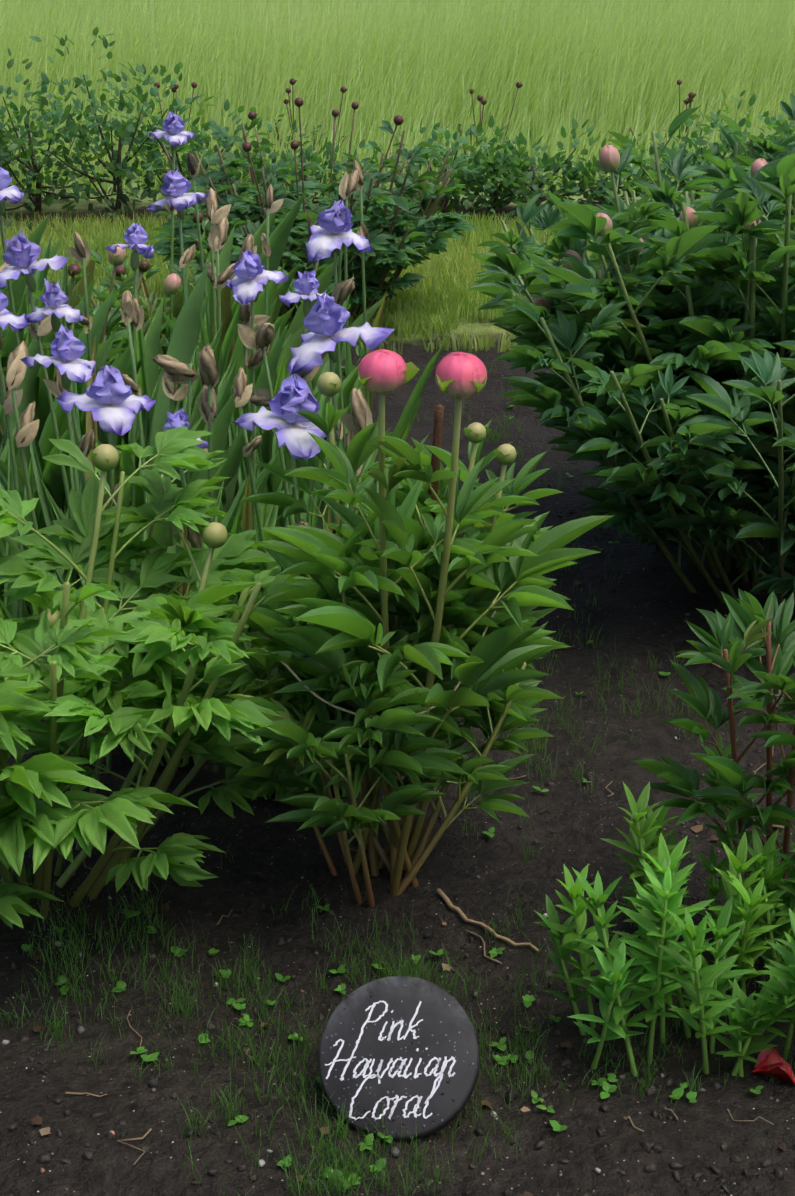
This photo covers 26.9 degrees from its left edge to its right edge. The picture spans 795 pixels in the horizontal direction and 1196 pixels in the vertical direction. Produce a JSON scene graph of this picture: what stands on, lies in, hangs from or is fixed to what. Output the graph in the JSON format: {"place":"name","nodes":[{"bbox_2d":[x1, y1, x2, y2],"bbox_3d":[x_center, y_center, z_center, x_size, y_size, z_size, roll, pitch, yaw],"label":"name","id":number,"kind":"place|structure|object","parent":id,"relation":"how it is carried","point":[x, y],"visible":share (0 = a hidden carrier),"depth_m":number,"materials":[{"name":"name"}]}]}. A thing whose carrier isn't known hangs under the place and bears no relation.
{"place":"outdoors","nodes":[
{"label":"outdoors","id":0,"kind":"place"},
{"bbox_2d":[0,208,782,355],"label":"lawn grass","id":1,"kind":"structure","parent":0,"point":[406,319],"depth_m":4.50,"materials":[{"name":"green plant"}]},
{"bbox_2d":[0,151,794,1195],"bbox_3d":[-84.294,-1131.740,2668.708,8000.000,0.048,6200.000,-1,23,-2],"label":"ground","id":2,"kind":"structure","parent":0,"point":[704,1127],"depth_m":1.68,"materials":[{"name":"brown soil"}]},
{"bbox_2d":[0,426,329,928],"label":"peony","id":3,"kind":"object","parent":2,"relation":"on","point":[67,652],"visible":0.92,"depth_m":1.64,"materials":[{"name":"green plant"}]},
{"bbox_2d":[0,212,367,434],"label":"peony bush","id":4,"kind":"object","parent":2,"relation":"on","point":[118,270],"visible":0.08,"depth_m":2.86,"materials":[{"name":"green plant"}]},
{"bbox_2d":[0,111,444,826],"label":"iris clump","id":5,"kind":"object","parent":2,"relation":"on","point":[240,383],"visible":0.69,"depth_m":2.20,"materials":[{"name":"green plant"}]},
{"bbox_2d":[141,97,474,328],"bbox_3d":[-0.208,-0.936,4.027,0.810,0.553,0.918,-1,23,-2],"label":"peony bush","id":6,"kind":"object","parent":2,"relation":"on","point":[399,231],"visible":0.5,"depth_m":3.96,"materials":[{"name":"green plant"}]},
{"bbox_2d":[1,78,726,176],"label":"buds","id":7,"kind":"object","parent":2,"relation":"on","point":[483,102],"visible":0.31,"depth_m":6.10,"materials":[{"name":"green plant"}]},
{"bbox_2d":[254,404,502,844],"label":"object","id":8,"kind":"object","parent":2,"relation":"on","point":[437,431],"visible":0.1,"depth_m":1.64,"materials":[{"name":"green plant"}]},
{"bbox_2d":[0,479,792,1195],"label":"pebbles","id":9,"kind":"object","parent":2,"relation":"on","point":[604,1107],"visible":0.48,"depth_m":1.48,"materials":[{"name":"grey stone"}]},
{"bbox_2d":[0,26,794,229],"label":"shrub row","id":10,"kind":"object","parent":2,"relation":"on","point":[513,183],"visible":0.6,"depth_m":5.36,"materials":[{"name":"green plant"}]},
{"bbox_2d":[0,345,794,1195],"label":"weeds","id":11,"kind":"object","parent":2,"relation":"on","point":[336,1175],"visible":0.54,"depth_m":1.57,"materials":[{"name":"green plant"}]},
{"bbox_2d":[318,976,479,1140],"bbox_3d":[0.001,0.400,1.446,0.140,0.020,0.140,-3,63,5],"label":"plant marker stone","id":12,"kind":"object","parent":2,"relation":"on","point":[405,1049],"visible":1,"depth_m":1.44,"materials":[{"name":"stone"}]},
{"bbox_2d":[195,349,614,906],"bbox_3d":[-0.001,0.034,1.667,0.415,0.625,0.455,-1,23,-2],"label":"peony plant","id":13,"kind":"object","parent":2,"relation":"on","point":[401,604],"visible":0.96,"depth_m":1.61,"materials":[{"name":"green plant"}]},
{"bbox_2d":[31,559,785,1195],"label":"twigs","id":14,"kind":"object","parent":2,"relation":"on","point":[37,1119],"visible":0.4,"depth_m":1.65,"materials":[{"name":"brown wood"}]},
{"bbox_2d":[468,93,794,607],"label":"peony bush","id":15,"kind":"object","parent":2,"relation":"on","point":[660,337],"visible":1,"depth_m":2.27,"materials":[{"name":"green plant"}]},
{"bbox_2d":[534,731,794,1076],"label":"young shoots","id":16,"kind":"object","parent":2,"relation":"on","point":[658,954],"visible":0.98,"depth_m":1.49,"materials":[{"name":"green plant"}]},
{"bbox_2d":[633,588,794,922],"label":"peony plant","id":17,"kind":"object","parent":2,"relation":"on","point":[749,627],"visible":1,"depth_m":1.61,"materials":[{"name":"green plant"}]},
{"bbox_2d":[751,1048,794,1085],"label":"red petal","id":18,"kind":"object","parent":2,"relation":"on","point":[780,1072],"visible":0.96,"depth_m":1.48,"materials":[{"name":"red plant"}]},
{"bbox_2d":[0,0,794,198],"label":"meadow grass","id":19,"kind":"structure","parent":0,"point":[604,67],"depth_m":6.79,"materials":[{"name":"green plant"}]}
]}

